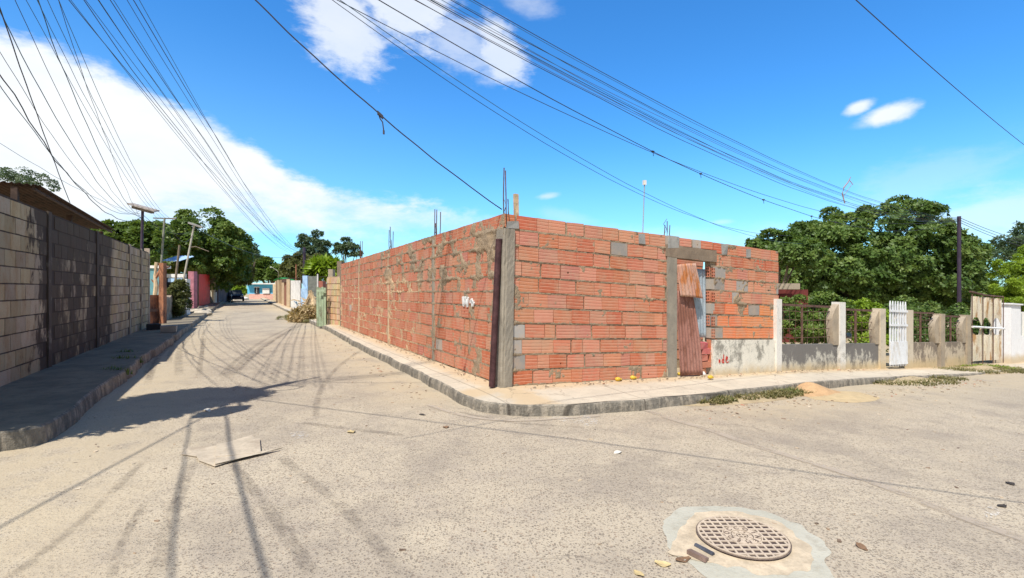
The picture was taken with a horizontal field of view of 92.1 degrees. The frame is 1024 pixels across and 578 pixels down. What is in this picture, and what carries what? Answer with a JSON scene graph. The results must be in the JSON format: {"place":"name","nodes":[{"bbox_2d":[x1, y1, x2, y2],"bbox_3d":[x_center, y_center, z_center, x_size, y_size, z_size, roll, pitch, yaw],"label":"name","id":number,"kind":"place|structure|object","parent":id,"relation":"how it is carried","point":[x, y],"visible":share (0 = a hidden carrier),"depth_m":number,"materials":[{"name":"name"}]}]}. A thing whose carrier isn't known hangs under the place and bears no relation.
{"place":"outdoors","nodes":[
{"label":"outdoors","id":0,"kind":"place"},
{"bbox_2d":[0,301,223,451],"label":"sidewalk","id":1,"kind":"structure","parent":0,"point":[46,405],"depth_m":7.25,"materials":[{"name":"grey concrete"}]},
{"bbox_2d":[94,346,142,374],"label":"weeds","id":2,"kind":"object","parent":1,"relation":"on","point":[127,370],"visible":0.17,"depth_m":9.94,"materials":[{"name":"green plant"}]},
{"bbox_2d":[150,263,166,323],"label":"rusty gate","id":3,"kind":"structure","parent":1,"relation":"on","point":[158,308],"depth_m":20.00,"materials":[{"name":"brown metal"}]},
{"bbox_2d":[160,325,177,332],"bbox_3d":[-11.094,1.291,15.966,0.436,0.223,0.219,0,0,-21],"label":"cement block","id":4,"kind":"object","parent":1,"relation":"on","point":[167,328],"depth_m":15.89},
{"bbox_2d":[190,304,212,315],"bbox_3d":[-22.806,1.513,36.263,1.590,0.587,16.931,0,0,-31],"label":"rubble","id":5,"kind":"object","parent":1,"relation":"on","point":[209,312],"visible":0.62,"depth_m":29.78,"materials":[{"name":"stone"}]},
{"bbox_2d":[199,274,209,305],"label":"red gate","id":6,"kind":"structure","parent":1,"relation":"on","point":[204,291],"depth_m":43.68,"materials":[{"name":"paint"}]},
{"bbox_2d":[0,299,1023,577],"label":"road","id":7,"kind":"structure","parent":0,"point":[362,503],"depth_m":4.24,"materials":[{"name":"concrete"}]},
{"bbox_2d":[212,282,230,302],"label":"shaded wall","id":8,"kind":"structure","parent":7,"relation":"on","point":[220,295],"depth_m":54.90,"materials":[{"name":"white paint"}]},
{"bbox_2d":[182,435,281,465],"bbox_3d":[-2.779,1.581,4.867,0.772,0.026,0.687,0,0,40],"label":"cardboard","id":9,"kind":"object","parent":7,"relation":"on","point":[226,452],"visible":1,"depth_m":4.81,"materials":[{"name":"cardboard"}]},
{"bbox_2d":[229,290,243,301],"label":"parked car","id":10,"kind":"object","parent":7,"relation":"on","point":[237,294],"visible":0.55,"depth_m":62.94,"materials":[{"name":"blue paint"}]},
{"bbox_2d":[73,326,1023,576],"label":"debris","id":11,"kind":"object","parent":7,"relation":"on","point":[816,523],"visible":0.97,"depth_m":7.57,"materials":[{"name":"stone"}]},
{"bbox_2d":[427,404,1020,539],"bbox_3d":[1.685,1.631,5.741,5.854,0.076,2.107,0,0,37],"label":"trench scar","id":12,"kind":"object","parent":7,"relation":"on","point":[992,528],"visible":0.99,"depth_m":4.70,"materials":[{"name":"beige"}]},
{"bbox_2d":[683,394,801,405],"bbox_3d":[3.808,1.771,7.966,3.243,0.146,0.544,0,0,-30],"label":"dirt strip","id":13,"kind":"object","parent":7,"relation":"on","point":[746,401],"visible":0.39,"depth_m":7.72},
{"bbox_2d":[697,386,814,404],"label":"weeds","id":14,"kind":"object","parent":13,"relation":"on","point":[779,393],"visible":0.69,"depth_m":8.02,"materials":[{"name":"plant"}]},
{"bbox_2d":[662,506,833,577],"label":"road patch","id":15,"kind":"object","parent":7,"relation":"on","point":[676,520],"visible":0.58,"depth_m":3.07,"materials":[{"name":"grey concrete"}]},
{"bbox_2d":[668,511,813,574],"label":"road dust","id":16,"kind":"object","parent":15,"relation":"on","point":[798,557],"visible":0.61,"depth_m":3.00,"materials":[{"name":"sand"}]},
{"bbox_2d":[687,549,708,562],"bbox_3d":[1.102,1.579,2.930,0.040,0.025,0.124,0,0,-37],"label":"brown chip","id":17,"kind":"object","parent":16,"relation":"on","point":[698,555],"visible":1,"depth_m":2.92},
{"bbox_2d":[696,516,791,560],"bbox_3d":[1.468,1.577,3.150,0.555,0.023,0.555,0,0,0],"label":"manhole cover","id":18,"kind":"object","parent":16,"relation":"on","point":[743,538],"visible":1,"depth_m":3.12,"materials":[{"name":"metal"}]},
{"bbox_2d":[795,382,840,396],"bbox_3d":[5.380,1.780,8.868,1.404,0.209,0.823,0,0,-28],"label":"sand pile","id":19,"kind":"object","parent":7,"relation":"on","point":[817,389],"visible":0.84,"depth_m":8.68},
{"bbox_2d":[809,391,879,402],"bbox_3d":[5.702,1.859,8.571,1.654,0.075,0.935,0,0,-27],"label":"sand pile","id":20,"kind":"object","parent":7,"relation":"on","point":[850,396],"visible":0.93,"depth_m":8.38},
{"bbox_2d":[875,376,942,384],"bbox_3d":[8.848,2.021,10.960,3.107,0.168,0.725,0,0,-29],"label":"earth mound","id":21,"kind":"object","parent":7,"relation":"on","point":[909,378],"visible":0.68,"depth_m":10.72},
{"bbox_2d":[873,373,968,385],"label":"weeds","id":22,"kind":"object","parent":7,"relation":"on","point":[949,379],"visible":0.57,"depth_m":10.63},
{"bbox_2d":[0,0,1023,288],"label":"sky","id":23,"kind":"structure","parent":0,"point":[822,89],"materials":[{"name":"blue"}]},
{"bbox_2d":[210,290,991,375],"bbox_3d":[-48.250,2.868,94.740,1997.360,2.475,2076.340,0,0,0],"label":"ground","id":24,"kind":"structure","parent":0,"point":[887,355],"depth_m":19.25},
{"bbox_2d":[0,166,61,191],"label":"sparse tree","id":25,"kind":"object","parent":24,"relation":"on","point":[18,177],"visible":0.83,"depth_m":29.79,"materials":[{"name":"green plant"}]},
{"bbox_2d":[0,181,114,234],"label":"shed roof","id":26,"kind":"structure","parent":24,"relation":"on","point":[40,197],"depth_m":10.56,"materials":[{"name":"metal"}]},
{"bbox_2d":[0,194,149,386],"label":"block wall","id":27,"kind":"structure","parent":24,"relation":"on","point":[69,289],"depth_m":9.34,"materials":[{"name":"concrete"}]},
{"bbox_2d":[90,219,172,264],"bbox_3d":[-24.263,-1.320,31.129,5.782,6.274,3.789,0,0,0],"label":"broadleaf tree","id":28,"kind":"object","parent":24,"relation":"on","point":[127,232],"visible":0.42,"depth_m":30.38,"materials":[{"name":"green plant"}]},
{"bbox_2d":[127,203,159,249],"bbox_3d":[-16.422,-1.082,22.000,1.100,5.566,0.420,0,0,-9],"label":"street lamp","id":29,"kind":"object","parent":24,"relation":"on","point":[142,208],"visible":0.61,"depth_m":21.95,"materials":[{"name":"metal"}]},
{"bbox_2d":[0,12,133,214],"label":"cable","id":30,"kind":"object","parent":29,"relation":"hanging from","point":[51,109],"visible":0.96,"depth_m":9.40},
{"bbox_2d":[0,86,138,213],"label":"cable","id":31,"kind":"object","parent":29,"relation":"attached to","point":[48,151],"visible":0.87,"depth_m":10.24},
{"bbox_2d":[0,75,140,220],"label":"cable","id":32,"kind":"object","parent":29,"relation":"attached to","point":[47,147],"visible":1,"depth_m":10.05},
{"bbox_2d":[15,0,139,216],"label":"cable","id":33,"kind":"object","parent":29,"relation":"attached to","point":[59,94],"visible":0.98,"depth_m":9.38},
{"bbox_2d":[38,0,139,217],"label":"cable","id":34,"kind":"object","parent":29,"relation":"attached to","point":[73,92],"visible":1,"depth_m":9.55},
{"bbox_2d":[58,0,141,219],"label":"cable","id":35,"kind":"object","parent":29,"relation":"attached to","point":[90,96],"visible":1,"depth_m":10.30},
{"bbox_2d":[151,262,169,294],"bbox_3d":[-15.272,0.219,21.468,0.692,2.770,0.194,0,0,-22],"label":"cream post","id":36,"kind":"object","parent":24,"relation":"on","point":[155,282],"visible":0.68,"depth_m":21.35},
{"bbox_2d":[153,217,175,294],"bbox_3d":[-16.185,-0.806,23.032,0.951,5.019,0.148,0,0,-9],"label":"utility pole","id":37,"kind":"object","parent":24,"relation":"on","point":[162,245],"visible":0.55,"depth_m":22.97,"materials":[{"name":"metal"}]},
{"bbox_2d":[47,0,163,216],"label":"cable","id":38,"kind":"object","parent":37,"relation":"attached to","point":[92,98],"visible":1,"depth_m":9.87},
{"bbox_2d":[59,1,159,208],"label":"cable","id":39,"kind":"object","parent":37,"relation":"attached to","point":[97,91],"visible":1,"depth_m":9.54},
{"bbox_2d":[167,294,173,319],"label":"wall","id":40,"kind":"structure","parent":24,"relation":"on","point":[169,307],"depth_m":23.24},
{"bbox_2d":[150,255,193,294],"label":"teal house","id":41,"kind":"structure","parent":24,"relation":"on","point":[170,278],"depth_m":30.50,"materials":[{"name":"paint"}]},
{"bbox_2d":[167,278,193,317],"bbox_3d":[-16.683,0.630,24.474,1.532,2.349,1.258,0,0,0],"label":"shrub","id":42,"kind":"object","parent":24,"relation":"on","point":[177,289],"visible":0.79,"depth_m":24.27,"materials":[{"name":"green plant"}]},
{"bbox_2d":[188,271,198,307],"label":"pink pillar","id":43,"kind":"structure","parent":24,"relation":"on","point":[193,276],"depth_m":36.09,"materials":[{"name":"paint"}]},
{"bbox_2d":[183,222,208,278],"bbox_3d":[-19.417,-1.183,29.973,2.003,5.788,0.420,0,0,-8],"label":"utility pole","id":44,"kind":"object","parent":24,"relation":"on","point":[186,264],"visible":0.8,"depth_m":29.96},
{"bbox_2d":[146,205,254,302],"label":"broadleaf tree","id":45,"kind":"object","parent":24,"relation":"on","point":[223,265],"visible":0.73,"depth_m":46.61,"materials":[{"name":"green plant"}]},
{"bbox_2d":[233,264,256,286],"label":"broadleaf tree","id":46,"kind":"object","parent":24,"relation":"on","point":[248,282],"visible":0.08,"depth_m":61.77,"materials":[{"name":"green plant"}]},
{"bbox_2d":[251,242,261,266],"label":"sparse tree","id":47,"kind":"object","parent":24,"relation":"on","point":[255,250],"visible":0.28,"depth_m":87.92,"materials":[{"name":"green plant"}]},
{"bbox_2d":[247,283,274,298],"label":"blue house","id":48,"kind":"structure","parent":24,"relation":"on","point":[259,290],"depth_m":79.90,"materials":[{"name":"paint"}]},
{"bbox_2d":[252,253,280,282],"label":"broadleaf tree","id":49,"kind":"object","parent":24,"relation":"on","point":[264,271],"visible":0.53,"depth_m":94.49,"materials":[{"name":"green plant"}]},
{"bbox_2d":[278,251,320,279],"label":"broadleaf tree","id":50,"kind":"object","parent":24,"relation":"on","point":[286,266],"visible":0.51,"depth_m":76.30,"materials":[{"name":"green plant"}]},
{"bbox_2d":[286,290,315,322],"bbox_3d":[-10.832,0.982,26.395,2.126,1.870,6.702,0,0,-23],"label":"branch heap","id":51,"kind":"object","parent":24,"relation":"on","point":[306,310],"visible":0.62,"depth_m":23.72,"materials":[{"name":"plant"}]},
{"bbox_2d":[301,276,307,304],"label":"blue pillar","id":52,"kind":"structure","parent":24,"relation":"on","point":[304,291],"depth_m":34.20,"materials":[{"name":"paint"}]},
{"bbox_2d":[303,247,305,275],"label":"utility pole","id":53,"kind":"object","parent":24,"relation":"on","point":[304,255],"visible":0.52,"depth_m":63.84,"materials":[{"name":"metal"}]},
{"bbox_2d":[71,0,280,246],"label":"cable","id":54,"kind":"object","parent":53,"relation":"attached to","point":[147,98],"visible":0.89,"depth_m":10.99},
{"bbox_2d":[69,0,299,249],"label":"cable","id":55,"kind":"object","parent":53,"relation":"attached to","point":[156,106],"visible":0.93,"depth_m":12.05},
{"bbox_2d":[84,0,298,253],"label":"cable","id":56,"kind":"object","parent":53,"relation":"attached to","point":[159,105],"visible":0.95,"depth_m":11.30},
{"bbox_2d":[113,0,300,252],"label":"cable","id":57,"kind":"object","parent":53,"relation":"attached to","point":[177,100],"visible":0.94,"depth_m":11.11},
{"bbox_2d":[127,0,304,250],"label":"cable","id":58,"kind":"object","parent":53,"relation":"attached to","point":[190,104],"visible":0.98,"depth_m":11.69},
{"bbox_2d":[133,0,302,250],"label":"cable","id":59,"kind":"object","parent":53,"relation":"attached to","point":[190,95],"visible":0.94,"depth_m":11.21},
{"bbox_2d":[308,276,316,298],"bbox_3d":[-13.321,-0.071,33.050,0.643,1.571,0.100,0,0,0],"label":"grey fence","id":60,"kind":"object","parent":24,"relation":"on","point":[312,283],"visible":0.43,"depth_m":33.00,"materials":[{"name":"metal"}]},
{"bbox_2d":[294,228,332,256],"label":"tall tree","id":61,"kind":"object","parent":24,"relation":"on","point":[318,245],"visible":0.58,"depth_m":81.12,"materials":[{"name":"green plant"}]},
{"bbox_2d":[301,252,343,283],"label":"banana plants","id":62,"kind":"object","parent":24,"relation":"on","point":[321,265],"visible":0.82,"depth_m":43.16,"materials":[{"name":"green plant"}]},
{"bbox_2d":[331,237,363,261],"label":"tall tree","id":63,"kind":"object","parent":24,"relation":"on","point":[346,245],"visible":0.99,"depth_m":59.63,"materials":[{"name":"green plant"}]},
{"bbox_2d":[340,168,778,387],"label":"brick building","id":64,"kind":"structure","parent":24,"relation":"on","point":[578,302],"depth_m":8.37,"materials":[{"name":"brick"}]},
{"bbox_2d":[255,0,501,209],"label":"cable","id":65,"kind":"object","parent":64,"relation":"attached to","point":[369,104],"visible":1,"depth_m":6.18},
{"bbox_2d":[513,194,518,217],"bbox_3d":[0.059,-1.209,7.219,0.072,0.365,0.054,0,0,-24],"label":"wooden stake","id":66,"kind":"object","parent":64,"relation":"on","point":[516,204],"visible":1,"depth_m":7.20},
{"bbox_2d":[332,0,790,235],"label":"cable","id":67,"kind":"object","parent":64,"relation":"attached to","point":[524,130],"visible":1,"depth_m":8.94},
{"bbox_2d":[677,290,702,375],"bbox_3d":[3.192,0.792,8.895,0.624,1.550,0.079,0,0,-26],"label":"zinc sheet","id":68,"kind":"object","parent":64,"relation":"attached to","point":[690,358],"visible":0.93,"depth_m":8.87,"materials":[{"name":"metal"}]},
{"bbox_2d":[677,263,702,298],"bbox_3d":[3.214,-0.146,8.865,0.611,0.646,0.118,0,0,-29],"label":"zinc sheet","id":69,"kind":"object","parent":64,"relation":"attached to","point":[689,281],"visible":1,"depth_m":8.81,"materials":[{"name":"metal"}]},
{"bbox_2d":[693,269,705,337],"bbox_3d":[3.462,0.268,9.142,0.411,1.278,0.067,0,0,-29],"label":"zinc sheet","id":70,"kind":"object","parent":64,"relation":"attached to","point":[700,305],"visible":0.61,"depth_m":9.18,"materials":[{"name":"metal"}]},
{"bbox_2d":[744,227,836,282],"bbox_3d":[13.389,-0.194,24.003,4.219,5.770,2.871,0,0,0],"label":"broadleaf tree","id":71,"kind":"object","parent":24,"relation":"on","point":[794,255],"visible":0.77,"depth_m":23.40,"materials":[{"name":"green plant"}]},
{"bbox_2d":[778,283,807,341],"bbox_3d":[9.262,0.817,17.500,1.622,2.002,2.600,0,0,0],"label":"maroon house","id":72,"kind":"structure","parent":24,"relation":"on","point":[783,290],"depth_m":16.80,"materials":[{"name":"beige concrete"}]},
{"bbox_2d":[779,291,855,343],"bbox_3d":[7.972,1.138,13.187,2.113,2.240,1.940,0,0,0],"label":"shrub","id":73,"kind":"object","parent":24,"relation":"on","point":[817,317],"visible":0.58,"depth_m":12.90,"materials":[{"name":"green plant"}]},
{"bbox_2d":[772,299,885,371],"bbox_3d":[7.227,1.228,11.150,4.335,2.053,0.196,0,0,-29],"label":"garden fence","id":74,"kind":"object","parent":24,"relation":"on","point":[836,351],"visible":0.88,"depth_m":11.13,"materials":[{"name":"paint"}]},
{"bbox_2d":[889,301,907,366],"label":"white gate","id":75,"kind":"structure","parent":74,"relation":"attached to","point":[898,352],"depth_m":12.30,"materials":[{"name":"metal"}]},
{"bbox_2d":[847,297,896,351],"bbox_3d":[10.258,1.306,14.301,2.016,2.140,1.628,0,0,0],"label":"shrub","id":76,"kind":"object","parent":24,"relation":"on","point":[864,303],"visible":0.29,"depth_m":14.01,"materials":[{"name":"green plant"}]},
{"bbox_2d":[769,194,996,320],"bbox_3d":[23.054,-1.351,31.200,16.050,9.220,9.986,0,0,0],"label":"broadleaf tree","id":77,"kind":"object","parent":24,"relation":"on","point":[888,266],"visible":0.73,"depth_m":28.17,"materials":[{"name":"green plant"}]},
{"bbox_2d":[899,310,970,367],"bbox_3d":[11.742,1.504,13.633,3.790,1.941,0.193,0,0,-29],"label":"garden fence","id":78,"kind":"object","parent":24,"relation":"on","point":[936,350],"visible":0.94,"depth_m":13.55,"materials":[{"name":"beige paint"}]},
{"bbox_2d":[883,294,990,344],"bbox_3d":[14.819,1.402,17.442,3.694,2.433,2.430,0,0,0],"label":"shrub","id":79,"kind":"object","parent":24,"relation":"on","point":[955,310],"visible":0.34,"depth_m":17.00,"materials":[{"name":"green plant"}]},
{"bbox_2d":[957,216,960,306],"bbox_3d":[23.538,-0.393,26.000,0.181,6.868,0.181,0,0,-22],"label":"utility pole","id":80,"kind":"object","parent":24,"relation":"on","point":[959,260],"visible":0.59,"depth_m":25.93,"materials":[{"name":"metal"}]},
{"bbox_2d":[337,0,957,223],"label":"cable","id":81,"kind":"object","parent":80,"relation":"attached to","point":[583,121],"visible":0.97,"depth_m":10.04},
{"bbox_2d":[379,0,956,230],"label":"cable","id":82,"kind":"object","parent":80,"relation":"attached to","point":[653,152],"visible":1,"depth_m":9.69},
{"bbox_2d":[415,0,933,219],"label":"cable","id":83,"kind":"object","parent":80,"relation":"attached to","point":[620,106],"visible":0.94,"depth_m":9.77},
{"bbox_2d":[432,0,958,222],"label":"cable","id":84,"kind":"object","parent":80,"relation":"attached to","point":[647,118],"visible":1,"depth_m":10.08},
{"bbox_2d":[442,0,956,220],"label":"cable","id":85,"kind":"object","parent":80,"relation":"attached to","point":[640,110],"visible":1,"depth_m":10.08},
{"bbox_2d":[454,0,949,219],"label":"cable","id":86,"kind":"object","parent":80,"relation":"attached to","point":[646,106],"visible":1,"depth_m":9.95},
{"bbox_2d":[451,0,953,218],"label":"cable","id":87,"kind":"object","parent":80,"relation":"attached to","point":[652,108],"visible":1,"depth_m":10.17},
{"bbox_2d":[985,245,1023,311],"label":"acacia tree","id":88,"kind":"object","parent":24,"relation":"on","point":[1011,289],"visible":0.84,"depth_m":21.78,"materials":[{"name":"green plant"}]},
{"bbox_2d":[988,220,1023,277],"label":"tree","id":89,"kind":"object","parent":24,"relation":"on","point":[1005,249],"visible":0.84,"depth_m":35.94,"materials":[{"name":"green plant"}]},
{"bbox_2d":[1021,312,1023,361],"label":"white fence","id":90,"kind":"object","parent":24,"relation":"on","point":[1022,336],"visible":0.24,"depth_m":16.55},
{"bbox_2d":[261,298,1023,415],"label":"sidewalk","id":91,"kind":"structure","parent":0,"point":[479,394],"depth_m":7.83,"materials":[{"name":"concrete"}]},
{"bbox_2d":[290,278,301,307],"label":"white gate","id":92,"kind":"structure","parent":91,"relation":"on","point":[295,289],"depth_m":37.02,"materials":[{"name":"metal"}]},
{"bbox_2d":[277,276,326,306],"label":"timber fence","id":93,"kind":"object","parent":91,"relation":"on","point":[283,291],"visible":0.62,"depth_m":42.59,"materials":[{"name":"beige wood"}]},
{"bbox_2d":[316,284,327,325],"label":"green gate","id":94,"kind":"structure","parent":91,"relation":"on","point":[321,306],"depth_m":19.84,"materials":[{"name":"paint"}]},
{"bbox_2d":[327,276,339,324],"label":"block wall","id":95,"kind":"structure","parent":91,"relation":"on","point":[333,300],"depth_m":19.73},
{"bbox_2d":[489,239,501,386],"bbox_3d":[-0.237,0.343,7.110,0.196,2.126,0.098,0,0,-11],"label":"pipe","id":96,"kind":"object","parent":91,"relation":"on","point":[495,311],"visible":1,"depth_m":7.07,"materials":[{"name":"red metal"}]},
{"bbox_2d":[698,341,710,375],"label":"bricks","id":97,"kind":"object","parent":91,"relation":"on","point":[705,349],"visible":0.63,"depth_m":9.12,"materials":[{"name":"brick"}]},
{"bbox_2d":[934,363,1023,373],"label":"weeds","id":98,"kind":"object","parent":91,"relation":"on","point":[1002,369],"visible":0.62,"depth_m":13.36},
{"bbox_2d":[962,365,1006,374],"bbox_3d":[12.955,2.234,13.696,4.065,0.227,1.151,0,0,-31],"label":"earth mound","id":99,"kind":"object","parent":91,"relation":"on","point":[982,367],"visible":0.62,"depth_m":13.49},
{"bbox_2d":[969,291,1005,364],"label":"scrap gate","id":100,"kind":"structure","parent":91,"relation":"on","point":[990,348],"depth_m":15.03,"materials":[{"name":"white paint"}]},
{"bbox_2d":[992,303,1022,362],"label":"gate pillar","id":101,"kind":"structure","parent":91,"relation":"on","point":[1012,333],"depth_m":15.84,"materials":[{"name":"paint"}]},
{"bbox_2d":[856,0,1023,144],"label":"cable","id":102,"kind":"object","parent":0,"point":[929,65],"visible":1,"depth_m":8.96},
{"bbox_3d":[-5.382,-2.000,4.049,1.071,7.200,1.666,0,0,0],"label":"utility pole","id":103,"kind":"object","parent":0,"visible":0},
{"bbox_2d":[0,8,69,201],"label":"cable","id":104,"kind":"object","parent":103,"relation":"attached to","point":[30,95],"visible":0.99,"depth_m":8.00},
{"bbox_2d":[26,0,157,218],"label":"cable","id":105,"kind":"object","parent":103,"relation":"attached to","point":[79,98],"visible":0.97,"depth_m":10.40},
{"bbox_2d":[98,0,291,250],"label":"cable","id":106,"kind":"object","parent":103,"relation":"attached to","point":[169,103],"visible":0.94,"depth_m":11.40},
{"bbox_2d":[86,1,303,251],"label":"cable","id":107,"kind":"object","parent":103,"relation":"attached to","point":[161,100],"visible":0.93,"depth_m":11.46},
{"bbox_2d":[110,0,295,250],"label":"cable","id":108,"kind":"object","parent":103,"relation":"attached to","point":[179,104],"visible":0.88,"depth_m":11.41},
{"bbox_2d":[139,0,305,252],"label":"cable","id":109,"kind":"object","parent":103,"relation":"attached to","point":[195,100],"visible":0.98,"depth_m":11.33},
{"bbox_2d":[340,0,801,243],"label":"cable","id":110,"kind":"object","parent":103,"relation":"attached to","point":[522,122],"visible":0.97,"depth_m":9.18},
{"bbox_2d":[428,0,926,220],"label":"cable","id":111,"kind":"object","parent":103,"relation":"attached to","point":[610,99],"visible":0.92,"depth_m":9.54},
{"bbox_2d":[430,0,929,219],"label":"cable","id":112,"kind":"object","parent":103,"relation":"attached to","point":[649,116],"visible":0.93,"depth_m":10.37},
{"bbox_2d":[434,0,929,216],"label":"cable","id":113,"kind":"object","parent":103,"relation":"attached to","point":[628,101],"visible":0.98,"depth_m":9.94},
{"bbox_2d":[416,0,954,221],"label":"cable","id":114,"kind":"object","parent":103,"relation":"attached to","point":[623,110],"visible":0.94,"depth_m":9.98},
{"bbox_2d":[470,0,948,217],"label":"cable","id":115,"kind":"object","parent":103,"relation":"attached to","point":[651,100],"visible":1,"depth_m":9.92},
{"bbox_2d":[473,0,957,217],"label":"cable","id":116,"kind":"object","parent":103,"relation":"attached to","point":[666,106],"visible":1,"depth_m":10.30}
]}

